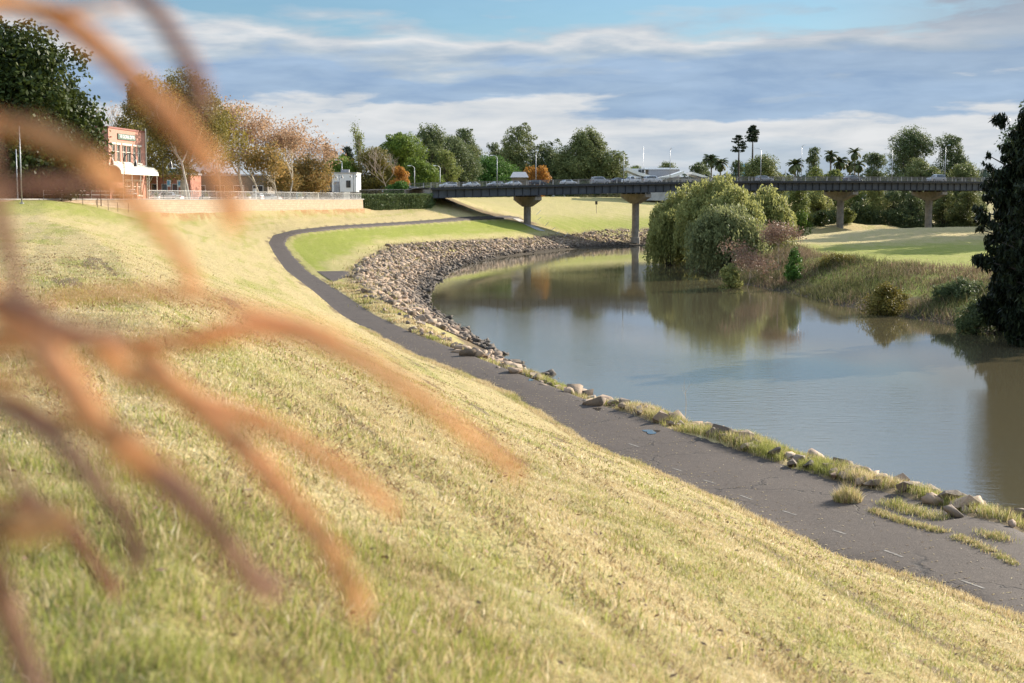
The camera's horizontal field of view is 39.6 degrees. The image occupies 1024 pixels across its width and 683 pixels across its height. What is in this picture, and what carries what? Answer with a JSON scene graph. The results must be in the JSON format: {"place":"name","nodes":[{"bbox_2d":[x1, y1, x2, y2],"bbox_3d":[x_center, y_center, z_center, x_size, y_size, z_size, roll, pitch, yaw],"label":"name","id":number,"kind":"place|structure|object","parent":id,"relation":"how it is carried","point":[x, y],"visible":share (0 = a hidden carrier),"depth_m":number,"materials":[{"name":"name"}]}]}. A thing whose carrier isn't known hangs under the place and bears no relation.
{"place":"outdoors","nodes":[
{"label":"outdoors","id":0,"kind":"place"},
{"bbox_2d":[317,271,349,281],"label":"path","id":1,"kind":"structure","parent":0,"point":[333,276],"depth_m":129.57,"materials":[{"name":"concrete"}]},
{"bbox_2d":[0,197,1023,682],"bbox_3d":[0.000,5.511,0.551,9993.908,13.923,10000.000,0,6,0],"label":"ground","id":2,"kind":"structure","parent":0,"point":[312,253],"depth_m":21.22,"materials":[{"name":"beige plant"}]},
{"bbox_2d":[0,110,101,200],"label":"fig tree","id":3,"kind":"object","parent":2,"relation":"on","point":[41,163],"visible":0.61,"depth_m":152.91,"materials":[{"name":"green plant"}]},
{"bbox_2d":[0,15,114,198],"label":"fig tree","id":4,"kind":"object","parent":2,"relation":"on","point":[30,83],"visible":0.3,"depth_m":161.39,"materials":[{"name":"green plant"}]},
{"bbox_2d":[59,126,158,198],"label":"shop building","id":5,"kind":"structure","parent":2,"relation":"on","point":[124,141],"depth_m":186.60,"materials":[{"name":"brick"}]},
{"bbox_2d":[111,71,171,186],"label":"tree","id":6,"kind":"object","parent":2,"relation":"on","point":[134,124],"visible":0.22,"depth_m":228.90,"materials":[{"name":"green plant"}]},
{"bbox_2d":[149,173,201,198],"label":"shop building","id":7,"kind":"structure","parent":2,"relation":"on","point":[194,185],"depth_m":233.61,"materials":[{"name":"brick"}]},
{"bbox_2d":[132,76,220,198],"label":"plane tree","id":8,"kind":"object","parent":2,"relation":"on","point":[177,155],"visible":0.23,"depth_m":196.36,"materials":[{"name":"brown plant"}]},
{"bbox_2d":[4,199,362,213],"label":"retaining wall","id":9,"kind":"structure","parent":2,"relation":"on","point":[180,206],"depth_m":207.05,"materials":[{"name":"concrete"}]},
{"bbox_2d":[148,190,360,198],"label":"railing","id":10,"kind":"object","parent":9,"relation":"on","point":[252,193],"visible":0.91,"depth_m":216.30,"materials":[{"name":"metal"}]},
{"bbox_2d":[133,66,235,198],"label":"plane tree","id":11,"kind":"object","parent":2,"relation":"on","point":[214,118],"visible":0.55,"depth_m":198.90,"materials":[{"name":"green plant"}]},
{"bbox_2d":[196,103,257,175],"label":"plane tree","id":12,"kind":"object","parent":2,"relation":"on","point":[242,141],"visible":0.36,"depth_m":213.89,"materials":[{"name":"brown plant"}]},
{"bbox_2d":[201,174,274,195],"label":"shop building","id":13,"kind":"structure","parent":2,"relation":"on","point":[248,184],"depth_m":260.41,"materials":[{"name":"red brick"}]},
{"bbox_2d":[204,95,282,198],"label":"plane tree","id":14,"kind":"object","parent":2,"relation":"on","point":[233,110],"visible":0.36,"depth_m":221.15,"materials":[{"name":"brown plant"}]},
{"bbox_2d":[217,115,290,192],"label":"plane tree","id":15,"kind":"object","parent":2,"relation":"on","point":[265,140],"visible":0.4,"depth_m":225.08,"materials":[{"name":"brown plant"}]},
{"bbox_2d":[235,134,296,198],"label":"plane tree","id":16,"kind":"object","parent":2,"relation":"on","point":[268,158],"visible":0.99,"depth_m":219.81,"materials":[{"name":"brown plant"}]},
{"bbox_2d":[0,0,534,682],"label":"bare twigs","id":17,"kind":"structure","parent":2,"relation":"on","point":[38,334],"depth_m":0.84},
{"bbox_2d":[256,157,304,196],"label":"plane tree","id":18,"kind":"object","parent":2,"relation":"on","point":[280,186],"visible":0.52,"depth_m":235.42,"materials":[{"name":"brown plant"}]},
{"bbox_2d":[242,107,327,198],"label":"plane tree","id":19,"kind":"object","parent":2,"relation":"on","point":[291,144],"visible":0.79,"depth_m":230.54,"materials":[{"name":"brown plant"}]},
{"bbox_2d":[275,174,332,198],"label":"shop building","id":20,"kind":"structure","parent":2,"relation":"on","point":[324,195],"depth_m":283.43,"materials":[{"name":"white paint"}]},
{"bbox_2d":[287,153,336,195],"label":"plane tree","id":21,"kind":"object","parent":2,"relation":"on","point":[309,169],"visible":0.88,"depth_m":241.94,"materials":[{"name":"brown plant"}]},
{"bbox_2d":[279,128,347,189],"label":"plane tree","id":22,"kind":"object","parent":2,"relation":"on","point":[326,153],"visible":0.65,"depth_m":245.20,"materials":[{"name":"brown plant"}]},
{"bbox_2d":[325,154,362,175],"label":"tree","id":23,"kind":"object","parent":2,"relation":"on","point":[344,164],"visible":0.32,"depth_m":325.20,"materials":[{"name":"green plant"}]},
{"bbox_2d":[332,169,360,198],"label":"white building","id":24,"kind":"structure","parent":2,"relation":"on","point":[346,183],"depth_m":274.37,"materials":[{"name":"paint"}]},
{"bbox_2d":[348,119,364,176],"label":"poplar tree","id":25,"kind":"object","parent":2,"relation":"on","point":[358,144],"visible":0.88,"depth_m":341.19,"materials":[{"name":"green plant"}]},
{"bbox_2d":[350,146,395,193],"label":"tree","id":26,"kind":"object","parent":2,"relation":"on","point":[370,181],"visible":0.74,"depth_m":326.07,"materials":[{"name":"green plant"}]},
{"bbox_2d":[361,147,397,189],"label":"bare tree","id":27,"kind":"object","parent":2,"relation":"on","point":[390,163],"visible":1,"depth_m":309.02,"materials":[{"name":"plant"}]},
{"bbox_2d":[355,193,436,209],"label":"hedge","id":28,"kind":"object","parent":2,"relation":"on","point":[385,201],"visible":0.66,"depth_m":273.31,"materials":[{"name":"green plant"}]},
{"bbox_2d":[385,180,408,193],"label":"bush","id":29,"kind":"object","parent":2,"relation":"on","point":[400,184],"visible":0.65,"depth_m":297.35,"materials":[{"name":"green plant"}]},
{"bbox_2d":[389,164,410,185],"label":"tree","id":30,"kind":"object","parent":2,"relation":"on","point":[401,173],"visible":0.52,"depth_m":314.99,"materials":[{"name":"orange plant"}]},
{"bbox_2d":[379,131,428,185],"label":"tree","id":31,"kind":"object","parent":2,"relation":"on","point":[400,146],"visible":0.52,"depth_m":354.55,"materials":[{"name":"green plant"}]},
{"bbox_2d":[395,157,445,187],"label":"tree","id":32,"kind":"object","parent":2,"relation":"on","point":[425,173],"visible":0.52,"depth_m":330.57,"materials":[{"name":"green plant"}]},
{"bbox_2d":[412,122,454,187],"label":"gum tree","id":33,"kind":"object","parent":2,"relation":"on","point":[432,144],"visible":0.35,"depth_m":384.25,"materials":[{"name":"green plant"}]},
{"bbox_2d":[426,149,463,185],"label":"tree","id":34,"kind":"object","parent":2,"relation":"on","point":[444,157],"visible":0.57,"depth_m":341.60,"materials":[{"name":"green plant"}]},
{"bbox_2d":[434,134,486,186],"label":"gum tree","id":35,"kind":"object","parent":2,"relation":"on","point":[457,147],"visible":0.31,"depth_m":413.87,"materials":[{"name":"green plant"}]},
{"bbox_2d":[455,127,481,154],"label":"gum tree","id":36,"kind":"object","parent":2,"relation":"on","point":[464,135],"visible":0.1,"depth_m":493.87,"materials":[{"name":"green plant"}]},
{"bbox_2d":[338,226,647,313],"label":"revetment weeds","id":37,"kind":"object","parent":2,"relation":"on","point":[420,259],"visible":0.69,"depth_m":160.50,"materials":[{"name":"green plant"}]},
{"bbox_2d":[472,154,520,196],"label":"tree","id":38,"kind":"object","parent":2,"relation":"on","point":[494,163],"visible":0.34,"depth_m":443.39,"materials":[{"name":"green plant"}]},
{"bbox_2d":[345,229,648,350],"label":"rock revetment","id":39,"kind":"object","parent":2,"relation":"on","point":[410,288],"visible":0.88,"depth_m":183.46,"materials":[{"name":"stone"}]},
{"bbox_2d":[2,241,1019,681],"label":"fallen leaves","id":40,"kind":"object","parent":2,"relation":"on","point":[486,551],"visible":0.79,"depth_m":10.00,"materials":[{"name":"brown plant"}]},
{"bbox_2d":[497,122,541,179],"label":"gum tree","id":41,"kind":"object","parent":2,"relation":"on","point":[519,157],"visible":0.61,"depth_m":478.22,"materials":[{"name":"green plant"}]},
{"bbox_2d":[510,172,528,196],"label":"house","id":42,"kind":"structure","parent":2,"relation":"on","point":[516,176],"depth_m":425.46,"materials":[{"name":"white paint"}]},
{"bbox_2d":[523,164,551,196],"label":"tree","id":43,"kind":"object","parent":2,"relation":"on","point":[533,174],"visible":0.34,"depth_m":441.62,"materials":[{"name":"orange plant"}]},
{"bbox_2d":[531,138,564,196],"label":"gum tree","id":44,"kind":"object","parent":2,"relation":"on","point":[548,155],"visible":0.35,"depth_m":483.23,"materials":[{"name":"green plant"}]},
{"bbox_2d":[148,166,1000,200],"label":"distant woods","id":45,"kind":"object","parent":2,"relation":"on","point":[983,172],"visible":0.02,"depth_m":618.11,"materials":[{"name":"green plant"}]},
{"bbox_2d":[548,125,610,196],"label":"gum tree","id":46,"kind":"object","parent":2,"relation":"on","point":[575,159],"visible":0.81,"depth_m":472.10,"materials":[{"name":"green plant"}]},
{"bbox_2d":[590,149,630,196],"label":"gum tree","id":47,"kind":"object","parent":2,"relation":"on","point":[612,167],"visible":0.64,"depth_m":468.43,"materials":[{"name":"green plant"}]},
{"bbox_2d":[483,181,788,198],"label":"scrub","id":48,"kind":"object","parent":2,"relation":"on","point":[785,194],"visible":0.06,"depth_m":464.12,"materials":[{"name":"green plant"}]},
{"bbox_2d":[642,207,688,264],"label":"willow tree","id":49,"kind":"object","parent":2,"relation":"on","point":[660,237],"visible":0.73,"depth_m":216.03,"materials":[{"name":"green plant"}]},
{"bbox_2d":[624,167,709,199],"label":"club building","id":50,"kind":"structure","parent":2,"relation":"on","point":[662,173],"depth_m":430.92,"materials":[{"name":"white paint"}]},
{"bbox_2d":[647,181,696,263],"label":"willow tree","id":51,"kind":"object","parent":2,"relation":"on","point":[673,200],"visible":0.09,"depth_m":221.30,"materials":[{"name":"green plant"}]},
{"bbox_2d":[326,280,1023,622],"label":"verge weeds","id":52,"kind":"object","parent":2,"relation":"on","point":[987,512],"visible":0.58,"depth_m":38.44,"materials":[{"name":"green plant"}]},
{"bbox_2d":[404,176,992,243],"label":"road bridge","id":53,"kind":"structure","parent":2,"relation":"on","point":[527,196],"depth_m":311.12,"materials":[{"name":"concrete"}]},
{"bbox_2d":[689,161,707,174],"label":"gum tree","id":54,"kind":"object","parent":2,"relation":"on","point":[697,168],"visible":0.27,"depth_m":514.92,"materials":[{"name":"green plant"}]},
{"bbox_2d":[672,171,754,259],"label":"willow tree","id":55,"kind":"object","parent":2,"relation":"on","point":[692,206],"visible":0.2,"depth_m":209.07,"materials":[{"name":"green plant"}]},
{"bbox_2d":[712,157,729,175],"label":"palm tree","id":56,"kind":"object","parent":2,"relation":"on","point":[719,166],"visible":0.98,"depth_m":460.91,"materials":[{"name":"green plant"}]},
{"bbox_2d":[683,202,772,275],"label":"willow tree","id":57,"kind":"object","parent":2,"relation":"on","point":[722,224],"visible":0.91,"depth_m":185.43,"materials":[{"name":"green plant"}]},
{"bbox_2d":[718,263,743,287],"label":"bush","id":58,"kind":"object","parent":2,"relation":"on","point":[730,275],"visible":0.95,"depth_m":160.60,"materials":[{"name":"green plant"}]},
{"bbox_2d":[694,184,767,267],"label":"willow tree","id":59,"kind":"object","parent":2,"relation":"on","point":[730,196],"visible":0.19,"depth_m":193.79,"materials":[{"name":"green plant"}]},
{"bbox_2d":[451,345,1023,527],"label":"rock revetment","id":60,"kind":"object","parent":2,"relation":"on","point":[927,498],"visible":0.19,"depth_m":50.49,"materials":[{"name":"stone"}]},
{"bbox_2d":[730,135,746,180],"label":"norfolk pine","id":61,"kind":"object","parent":2,"relation":"on","point":[739,137],"visible":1,"depth_m":475.40,"materials":[{"name":"green plant"}]},
{"bbox_2d":[729,160,747,180],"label":"gum tree","id":62,"kind":"object","parent":2,"relation":"on","point":[734,165],"visible":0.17,"depth_m":495.27,"materials":[{"name":"green plant"}]},
{"bbox_2d":[717,239,783,286],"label":"shrub","id":63,"kind":"object","parent":2,"relation":"on","point":[758,264],"visible":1,"depth_m":161.45,"materials":[{"name":"brown plant"}]},
{"bbox_2d":[744,125,759,158],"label":"norfolk pine","id":64,"kind":"object","parent":2,"relation":"on","point":[752,133],"visible":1,"depth_m":474.85,"materials":[{"name":"green plant"}]},
{"bbox_2d":[739,154,792,197],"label":"tree","id":65,"kind":"object","parent":2,"relation":"on","point":[766,164],"visible":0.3,"depth_m":463.80,"materials":[{"name":"green plant"}]},
{"bbox_2d":[747,183,797,246],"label":"willow tree","id":66,"kind":"object","parent":2,"relation":"on","point":[773,205],"visible":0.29,"depth_m":199.47,"materials":[{"name":"green plant"}]},
{"bbox_2d":[755,216,806,267],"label":"shrub","id":67,"kind":"object","parent":2,"relation":"on","point":[773,233],"visible":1,"depth_m":163.40,"materials":[{"name":"brown plant"}]},
{"bbox_2d":[782,247,802,282],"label":"bush","id":68,"kind":"object","parent":2,"relation":"on","point":[792,271],"visible":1,"depth_m":157.60,"materials":[{"name":"green plant"}]},
{"bbox_2d":[786,158,804,191],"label":"palm tree","id":69,"kind":"object","parent":2,"relation":"on","point":[795,167],"visible":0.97,"depth_m":445.87,"materials":[{"name":"green plant"}]},
{"bbox_2d":[786,191,812,227],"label":"tree","id":70,"kind":"object","parent":2,"relation":"on","point":[798,204],"visible":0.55,"depth_m":349.60,"materials":[{"name":"green plant"}]},
{"bbox_2d":[792,210,815,235],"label":"bush","id":71,"kind":"object","parent":2,"relation":"on","point":[801,219],"visible":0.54,"depth_m":312.88,"materials":[{"name":"green plant"}]},
{"bbox_2d":[805,147,821,194],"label":"tree","id":72,"kind":"object","parent":2,"relation":"on","point":[814,159],"visible":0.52,"depth_m":450.78,"materials":[{"name":"green plant"}]},
{"bbox_2d":[801,166,825,223],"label":"tree","id":73,"kind":"object","parent":2,"relation":"on","point":[815,172],"visible":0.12,"depth_m":372.11,"materials":[{"name":"green plant"}]},
{"bbox_2d":[804,191,836,223],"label":"tree","id":74,"kind":"object","parent":2,"relation":"on","point":[818,199],"visible":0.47,"depth_m":358.64,"materials":[{"name":"green plant"}]},
{"bbox_2d":[812,211,829,226],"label":"bush","id":75,"kind":"object","parent":2,"relation":"on","point":[818,221],"visible":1,"depth_m":333.05,"materials":[{"name":"green plant"}]},
{"bbox_2d":[824,150,838,202],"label":"palm tree","id":76,"kind":"object","parent":2,"relation":"on","point":[830,158],"visible":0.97,"depth_m":445.64,"materials":[{"name":"green plant"}]},
{"bbox_2d":[821,169,847,224],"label":"tree","id":77,"kind":"object","parent":2,"relation":"on","point":[834,172],"visible":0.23,"depth_m":368.66,"materials":[{"name":"green plant"}]},
{"bbox_2d":[817,252,855,269],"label":"bush","id":78,"kind":"object","parent":2,"relation":"on","point":[829,260],"visible":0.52,"depth_m":158.88,"materials":[{"name":"green plant"}]},
{"bbox_2d":[675,240,1003,337],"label":"bank weeds","id":79,"kind":"object","parent":2,"relation":"on","point":[914,266],"visible":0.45,"depth_m":144.57,"materials":[{"name":"green plant"}]},
{"bbox_2d":[833,157,848,171],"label":"palm tree","id":80,"kind":"object","parent":2,"relation":"on","point":[840,164],"visible":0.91,"depth_m":446.06,"materials":[{"name":"green plant"}]},
{"bbox_2d":[844,208,856,224],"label":"bush","id":81,"kind":"object","parent":2,"relation":"on","point":[848,212],"visible":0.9,"depth_m":337.92,"materials":[{"name":"green plant"}]},
{"bbox_2d":[850,160,866,175],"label":"palm tree","id":82,"kind":"object","parent":2,"relation":"on","point":[858,169],"visible":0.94,"depth_m":441.33,"materials":[{"name":"green plant"}]},
{"bbox_2d":[844,191,873,224],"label":"tree","id":83,"kind":"object","parent":2,"relation":"on","point":[856,198],"visible":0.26,"depth_m":358.42,"materials":[{"name":"green plant"}]},
{"bbox_2d":[861,151,890,201],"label":"tree","id":84,"kind":"object","parent":2,"relation":"on","point":[874,159],"visible":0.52,"depth_m":425.86,"materials":[{"name":"green plant"}]},
{"bbox_2d":[866,191,891,224],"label":"tree","id":85,"kind":"object","parent":2,"relation":"on","point":[879,202],"visible":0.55,"depth_m":360.69,"materials":[{"name":"green plant"}]},
{"bbox_2d":[856,281,910,315],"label":"bush","id":86,"kind":"object","parent":2,"relation":"on","point":[884,297],"visible":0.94,"depth_m":123.38,"materials":[{"name":"green plant"}]},
{"bbox_2d":[883,191,908,226],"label":"tree","id":87,"kind":"object","parent":2,"relation":"on","point":[898,198],"visible":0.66,"depth_m":360.85,"materials":[{"name":"green plant"}]},
{"bbox_2d":[798,200,996,227],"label":"scrub","id":88,"kind":"object","parent":2,"relation":"on","point":[895,221],"visible":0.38,"depth_m":357.68,"materials":[{"name":"green plant"}]},
{"bbox_2d":[903,191,924,226],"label":"tree","id":89,"kind":"object","parent":2,"relation":"on","point":[915,209],"visible":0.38,"depth_m":363.17,"materials":[{"name":"green plant"}]},
{"bbox_2d":[883,124,954,224],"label":"gum tree","id":90,"kind":"object","parent":2,"relation":"on","point":[912,144],"visible":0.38,"depth_m":394.53,"materials":[{"name":"green plant"}]},
{"bbox_2d":[898,157,948,227],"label":"tree","id":91,"kind":"object","parent":2,"relation":"on","point":[925,170],"visible":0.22,"depth_m":380.42,"materials":[{"name":"green plant"}]},
{"bbox_2d":[932,191,961,226],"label":"tree","id":92,"kind":"object","parent":2,"relation":"on","point":[939,209],"visible":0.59,"depth_m":361.05,"materials":[{"name":"green plant"}]},
{"bbox_2d":[937,490,961,501],"bbox_3d":[10.519,3.791,34.256,0.636,0.390,0.393,-7,6,-5],"label":"boulder","id":93,"kind":"object","parent":2,"relation":"on","point":[945,493],"visible":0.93,"depth_m":34.17,"materials":[{"name":"stone"}]},
{"bbox_2d":[934,132,975,223],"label":"gum tree","id":94,"kind":"object","parent":2,"relation":"on","point":[955,157],"visible":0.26,"depth_m":395.01,"materials":[{"name":"green plant"}]},
{"bbox_2d":[931,276,984,302],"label":"bush","id":95,"kind":"object","parent":2,"relation":"on","point":[962,286],"visible":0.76,"depth_m":123.19,"materials":[{"name":"green plant"}]},
{"bbox_2d":[932,160,989,214],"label":"tree","id":96,"kind":"object","parent":2,"relation":"on","point":[964,170],"visible":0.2,"depth_m":380.79,"materials":[{"name":"green plant"}]},
{"bbox_2d":[949,495,978,508],"bbox_3d":[10.740,3.820,33.745,0.715,0.376,0.583,-9,1,28],"label":"boulder","id":97,"kind":"object","parent":2,"relation":"on","point":[963,502],"visible":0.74,"depth_m":33.58,"materials":[{"name":"stone"}]},
{"bbox_2d":[947,191,981,226],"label":"tree","id":98,"kind":"object","parent":2,"relation":"on","point":[966,204],"visible":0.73,"depth_m":358.98,"materials":[{"name":"green plant"}]},
{"bbox_2d":[953,296,994,334],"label":"bush","id":99,"kind":"object","parent":2,"relation":"on","point":[974,324],"visible":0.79,"depth_m":105.99,"materials":[{"name":"green plant"}]},
{"bbox_2d":[970,107,1023,332],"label":"casuarina tree","id":100,"kind":"object","parent":2,"relation":"on","point":[1008,176],"visible":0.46,"depth_m":103.32,"materials":[{"name":"green plant"}]},
{"bbox_2d":[987,183,1023,346],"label":"casuarina tree","id":101,"kind":"object","parent":2,"relation":"on","point":[1012,309],"visible":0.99,"depth_m":96.55,"materials":[{"name":"green plant"}]},
{"bbox_2d":[0,0,1023,180],"label":"sky","id":102,"kind":"structure","parent":0,"point":[691,77],"materials":[{"name":"blue"}]},
{"bbox_2d":[269,215,1023,619],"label":"path","id":103,"kind":"structure","parent":0,"point":[817,515],"depth_m":36.49,"materials":[{"name":"grey asphalt"}]},
{"bbox_2d":[652,410,667,422],"bbox_3d":[4.841,2.507,46.634,0.453,0.441,0.567,26,33,33],"label":"boulder","id":104,"kind":"object","parent":103,"relation":"on","point":[659,416],"visible":0.94,"depth_m":46.56,"materials":[{"name":"stone"}]},
{"bbox_2d":[383,336,1023,612],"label":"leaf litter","id":105,"kind":"object","parent":103,"relation":"on","point":[728,473],"visible":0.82,"depth_m":37.85,"materials":[{"name":"brown plant"}]},
{"bbox_2d":[829,480,863,503],"bbox_3d":[8.180,3.630,34.622,0.897,0.526,0.886,-3,6,-27],"label":"grass tuft","id":106,"kind":"object","parent":103,"relation":"on","point":[848,496],"visible":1,"depth_m":34.49,"materials":[{"name":"yellow plant"}]},
{"bbox_2d":[426,246,1023,507],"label":"river water","id":107,"kind":"structure","parent":0,"point":[937,405],"depth_m":89.68,"materials":[{"name":"grey liquid"}]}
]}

